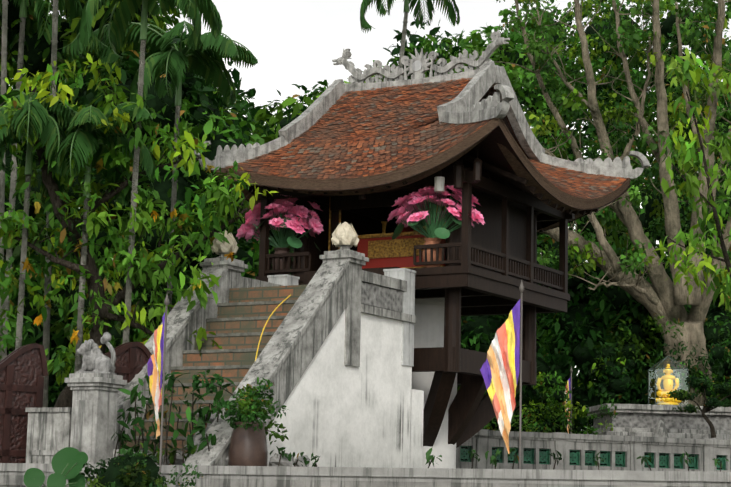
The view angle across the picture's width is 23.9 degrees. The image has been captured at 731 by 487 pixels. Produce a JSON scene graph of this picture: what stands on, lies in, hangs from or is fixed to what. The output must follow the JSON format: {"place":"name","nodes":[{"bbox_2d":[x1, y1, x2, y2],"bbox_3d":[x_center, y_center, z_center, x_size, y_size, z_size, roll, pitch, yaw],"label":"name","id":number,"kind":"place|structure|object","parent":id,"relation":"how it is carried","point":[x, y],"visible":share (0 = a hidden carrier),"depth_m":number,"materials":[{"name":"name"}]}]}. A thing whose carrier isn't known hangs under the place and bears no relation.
{"place":"outdoors","nodes":[
{"label":"outdoors","id":0,"kind":"place"},
{"bbox_2d":[0,0,8,360],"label":"palm","id":1,"kind":"object","parent":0,"point":[4,28],"depth_m":24.91,"materials":[{"name":"plant"}]},
{"bbox_2d":[0,0,84,358],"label":"palm","id":2,"kind":"object","parent":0,"point":[75,10],"depth_m":29.92,"materials":[{"name":"green plant"}]},
{"bbox_2d":[0,89,99,349],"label":"palm","id":3,"kind":"object","parent":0,"point":[43,125],"depth_m":21.96,"materials":[{"name":"green plant"}]},
{"bbox_2d":[16,93,155,372],"bbox_3d":[-3.501,0.525,22.381,2.240,4.882,2.014,-4,-10,30],"label":"palm","id":4,"kind":"object","parent":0,"point":[86,143],"depth_m":22.37,"materials":[{"name":"green plant"}]},
{"bbox_2d":[0,0,277,406],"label":"trees","id":5,"kind":"object","parent":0,"point":[206,99],"depth_m":30.81,"materials":[{"name":"green plant"}]},
{"bbox_2d":[79,0,222,343],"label":"palm","id":6,"kind":"object","parent":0,"point":[207,9],"depth_m":22.24,"materials":[{"name":"plant"}]},
{"bbox_2d":[93,20,257,313],"bbox_3d":[-2.732,0.029,25.202,2.373,6.779,2.081,-4,-10,30],"label":"palm","id":7,"kind":"object","parent":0,"point":[200,61],"depth_m":25.39,"materials":[{"name":"green plant"}]},
{"bbox_2d":[118,372,234,464],"bbox_3d":[-2.180,2.168,19.465,1.226,1.419,1.070,-4,-10,30],"label":"plant","id":8,"kind":"object","parent":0,"point":[199,427],"depth_m":19.37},
{"bbox_2d":[255,295,290,360],"bbox_3d":[-1.136,1.070,21.192,0.455,1.072,1.449,-4,-10,30],"label":"rope","id":9,"kind":"object","parent":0,"point":[266,323],"visible":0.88,"depth_m":21.25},
{"bbox_2d":[9,0,730,374],"label":"sky","id":10,"kind":"structure","parent":0,"point":[297,42],"materials":[{"name":"white"}]},
{"bbox_2d":[360,0,459,67],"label":"palm","id":11,"kind":"object","parent":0,"point":[429,6],"depth_m":44.15,"materials":[{"name":"green plant"}]},
{"bbox_2d":[411,298,456,467],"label":"pagoda stone pillar","id":12,"kind":"structure","parent":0,"point":[429,326],"depth_m":24.88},
{"bbox_2d":[457,371,574,432],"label":"garden shrubs","id":13,"kind":"object","parent":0,"point":[546,416],"depth_m":31.94,"materials":[{"name":"green plant"}]},
{"bbox_2d":[457,234,730,433],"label":"understory","id":14,"kind":"object","parent":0,"point":[556,358],"depth_m":38.92,"materials":[{"name":"green plant"}]},
{"bbox_2d":[544,243,711,401],"bbox_3d":[5.996,1.870,38.879,4.326,3.468,4.570,-4,-10,30],"label":"understory","id":15,"kind":"object","parent":14,"relation":"on","point":[634,316],"depth_m":37.79,"materials":[{"name":"green plant"}]},
{"bbox_2d":[591,311,730,406],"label":"bushes","id":16,"kind":"object","parent":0,"point":[604,391],"depth_m":35.40,"materials":[{"name":"green plant"}]},
{"bbox_2d":[654,420,668,437],"bbox_3d":[5.495,4.098,32.081,0.340,1.656,0.340,-4,-10,30],"label":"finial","id":17,"kind":"object","parent":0,"point":[661,430],"visible":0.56,"depth_m":32.09,"materials":[{"name":"stone"}]},
{"bbox_2d":[651,42,730,311],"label":"tree foliage","id":18,"kind":"object","parent":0,"point":[684,71],"depth_m":24.55,"materials":[{"name":"green plant"}]},
{"label":"ground","id":19,"kind":"structure","parent":0,"visible":0},
{"bbox_2d":[43,0,58,406],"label":"palm","id":20,"kind":"object","parent":19,"relation":"on","point":[46,323],"visible":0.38,"depth_m":24.40,"materials":[{"name":"plant"}]},
{"bbox_2d":[23,447,87,486],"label":"leaves","id":21,"kind":"object","parent":19,"relation":"on","point":[67,463],"visible":1,"depth_m":16.18,"materials":[{"name":"green plant"}]},
{"bbox_2d":[0,53,278,407],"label":"tree","id":22,"kind":"object","parent":19,"relation":"on","point":[207,207],"depth_m":22.46,"materials":[{"name":"green plant"}]},
{"bbox_2d":[22,158,234,347],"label":"yellow leaves","id":23,"kind":"object","parent":22,"relation":"attached to","point":[27,266],"visible":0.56,"depth_m":22.14,"materials":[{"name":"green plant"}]},
{"bbox_2d":[79,448,202,486],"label":"bush","id":24,"kind":"object","parent":19,"relation":"on","point":[159,482],"depth_m":16.35,"materials":[{"name":"green plant"}]},
{"bbox_2d":[147,294,168,477],"bbox_3d":[-2.130,2.316,17.288,0.189,3.681,0.209,-4,-10,30],"label":"buddhist flag","id":25,"kind":"object","parent":19,"relation":"on","point":[156,365],"visible":1,"depth_m":17.42,"materials":[{"name":"multicoloured fabric"}]},
{"bbox_2d":[0,0,730,433],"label":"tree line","id":26,"kind":"object","parent":19,"relation":"on","point":[260,114],"depth_m":46.41,"materials":[{"name":"green plant"}]},
{"bbox_2d":[0,3,604,142],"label":"tree crown leaves","id":27,"kind":"object","parent":26,"relation":"on","point":[447,44],"visible":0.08,"depth_m":47.02,"materials":[{"name":"green plant"}]},
{"bbox_2d":[0,463,730,486],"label":"wall","id":28,"kind":"structure","parent":19,"relation":"on","point":[12,474],"depth_m":16.20,"materials":[{"name":"concrete"}]},
{"bbox_2d":[0,343,47,462],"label":"gate leaf","id":29,"kind":"object","parent":28,"relation":"on","point":[23,370],"visible":0.85,"depth_m":20.49,"materials":[{"name":"brown wood"}]},
{"bbox_2d":[25,407,71,463],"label":"low wall","id":30,"kind":"structure","parent":28,"relation":"on","point":[48,433],"depth_m":20.17,"materials":[{"name":"paint"}]},
{"bbox_2d":[65,373,151,463],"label":"gate pillar","id":31,"kind":"structure","parent":28,"relation":"on","point":[94,413],"depth_m":19.77,"materials":[{"name":"grey stone"}]},
{"bbox_2d":[76,332,116,374],"bbox_3d":[-3.115,1.280,20.029,0.472,0.519,0.400,-4,-10,30],"label":"gate lion statue","id":32,"kind":"object","parent":31,"relation":"on","point":[95,359],"visible":0.88,"depth_m":19.95,"materials":[{"name":"grey stone"}]},
{"bbox_2d":[104,342,151,385],"bbox_3d":[-2.892,2.134,20.965,0.864,1.890,0.119,10,-12,-44],"label":"gate leaf","id":33,"kind":"object","parent":31,"relation":"attached to","point":[132,359],"visible":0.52,"depth_m":21.02,"materials":[{"name":"brown wood"}]},
{"bbox_2d":[111,388,220,464],"bbox_3d":[-2.148,2.259,19.664,1.373,1.303,1.051,-4,-10,30],"label":"plant","id":34,"kind":"object","parent":28,"relation":"on","point":[171,429],"depth_m":19.60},
{"bbox_2d":[209,381,270,465],"bbox_3d":[-1.363,2.201,19.200,0.536,1.307,0.681,-4,-10,30],"label":"plant pot","id":35,"kind":"object","parent":28,"relation":"on","point":[248,447],"visible":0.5,"depth_m":19.04,"materials":[{"name":"brown ceramic"}]},
{"bbox_2d":[192,370,288,444],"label":"potted shrub leaves","id":36,"kind":"object","parent":35,"relation":"in","point":[244,414],"visible":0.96,"depth_m":19.13,"materials":[{"name":"green plant"}]},
{"bbox_2d":[115,222,423,467],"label":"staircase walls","id":37,"kind":"structure","parent":28,"relation":"on","point":[334,362],"depth_m":21.72,"materials":[{"name":"grey concrete"}]},
{"bbox_2d":[121,285,306,464],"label":"brick steps","id":38,"kind":"structure","parent":37,"relation":"on","point":[236,325],"depth_m":21.57,"materials":[{"name":"brown brick"}]},
{"bbox_2d":[141,407,309,466],"bbox_3d":[-1.619,2.252,19.609,2.114,0.829,0.826,-4,-10,30],"label":"rockery","id":39,"kind":"object","parent":37,"relation":"on","point":[274,460],"visible":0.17,"depth_m":19.44,"materials":[{"name":"stone"}]},
{"bbox_2d":[270,446,728,471],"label":"plants","id":40,"kind":"object","parent":28,"relation":"on","point":[429,457],"depth_m":22.39,"materials":[{"name":"green plant"}]},
{"bbox_2d":[480,280,523,468],"bbox_3d":[1.305,2.235,16.679,0.427,3.818,0.197,-1,-9,12],"label":"buddhist flag","id":41,"kind":"object","parent":28,"relation":"on","point":[499,369],"visible":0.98,"depth_m":16.82,"materials":[{"name":"multicoloured fabric"}]},
{"bbox_2d":[565,366,572,433],"bbox_3d":[3.824,3.642,32.709,0.185,2.666,0.222,-4,-10,30],"label":"buddhist flag","id":42,"kind":"object","parent":28,"relation":"on","point":[568,383],"visible":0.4,"depth_m":32.80,"materials":[{"name":"purple fabric"}]},
{"bbox_2d":[456,429,730,471],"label":"balustrade","id":43,"kind":"object","parent":28,"relation":"on","point":[578,451],"visible":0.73,"depth_m":30.00,"materials":[{"name":"concrete"}]},
{"bbox_2d":[482,398,617,434],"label":"shrubs","id":44,"kind":"object","parent":43,"relation":"on","point":[583,411],"visible":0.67,"depth_m":30.95,"materials":[{"name":"green plant"}]},
{"bbox_2d":[666,375,730,437],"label":"bonsai","id":45,"kind":"object","parent":43,"relation":"on","point":[696,382],"depth_m":31.43,"materials":[{"name":"green plant"}]},
{"bbox_2d":[586,403,730,439],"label":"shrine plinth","id":46,"kind":"structure","parent":28,"relation":"on","point":[642,420],"depth_m":32.56,"materials":[{"name":"grey stone"}]},
{"bbox_2d":[656,364,680,404],"bbox_3d":[5.859,2.733,33.417,0.505,0.808,0.474,-4,-10,30],"label":"buddha statue","id":47,"kind":"object","parent":46,"relation":"on","point":[667,383],"depth_m":33.35,"materials":[{"name":"gold metal"}]},
{"bbox_2d":[648,356,688,405],"bbox_3d":[5.861,2.675,33.426,0.867,1.006,0.834,-4,-10,30],"label":"glass display case","id":48,"kind":"object","parent":46,"relation":"on","point":[660,362],"visible":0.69,"depth_m":33.41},
{"bbox_2d":[649,358,687,404],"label":"glass panes","id":49,"kind":"structure","parent":48,"relation":"in","point":[668,379],"depth_m":33.22,"materials":[{"name":"clear glass"}]},
{"bbox_2d":[255,155,598,447],"bbox_3d":[0.919,0.856,25.453,4.370,4.410,4.572,-4,-10,30],"label":"wooden pavilion frame","id":50,"kind":"object","parent":19,"relation":"on","point":[490,265],"visible":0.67,"depth_m":24.80,"materials":[{"name":"brown wood"}]},
{"bbox_2d":[236,195,323,274],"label":"potted flowers","id":51,"kind":"object","parent":50,"relation":"on","point":[287,212],"visible":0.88,"depth_m":24.96,"materials":[{"name":"pink plant"}]},
{"bbox_2d":[328,190,445,268],"bbox_3d":[0.787,-0.134,25.583,1.968,1.500,2.065,-4,-10,30],"label":"altar","id":52,"kind":"object","parent":50,"relation":"in","point":[383,249],"visible":0.19,"depth_m":25.05,"materials":[{"name":"red wood"}]},
{"bbox_2d":[359,145,482,199],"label":"hanging lanterns","id":53,"kind":"object","parent":50,"relation":"hanging from","point":[439,180],"visible":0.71,"depth_m":23.33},
{"bbox_2d":[194,30,649,179],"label":"roof ridge ornaments","id":54,"kind":"object","parent":50,"relation":"on","point":[465,106],"visible":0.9,"depth_m":25.79},
{"bbox_2d":[215,118,630,231],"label":"roof eaves","id":55,"kind":"object","parent":50,"relation":"attached to","point":[518,168],"visible":0.48,"depth_m":23.62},
{"bbox_2d":[218,80,630,232],"bbox_3d":[0.979,-1.423,25.788,4.520,2.058,4.720,-4,-10,30],"label":"roof underlay","id":56,"kind":"object","parent":50,"relation":"on","point":[490,151],"visible":0.23,"depth_m":24.71,"materials":[{"name":"brown tile"}]},
{"bbox_2d":[225,78,628,198],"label":"roof tiles","id":57,"kind":"object","parent":56,"relation":"on","point":[399,139],"visible":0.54,"depth_m":24.79,"materials":[{"name":"tile"}]},
{"bbox_2d":[387,185,484,266],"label":"potted flowers","id":58,"kind":"object","parent":50,"relation":"on","point":[416,204],"visible":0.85,"depth_m":23.78,"materials":[{"name":"pink plant"}]},
{"bbox_2d":[496,0,730,405],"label":"bodhi tree","id":59,"kind":"object","parent":19,"relation":"on","point":[693,33],"depth_m":36.00,"materials":[{"name":"green plant"}]}
]}

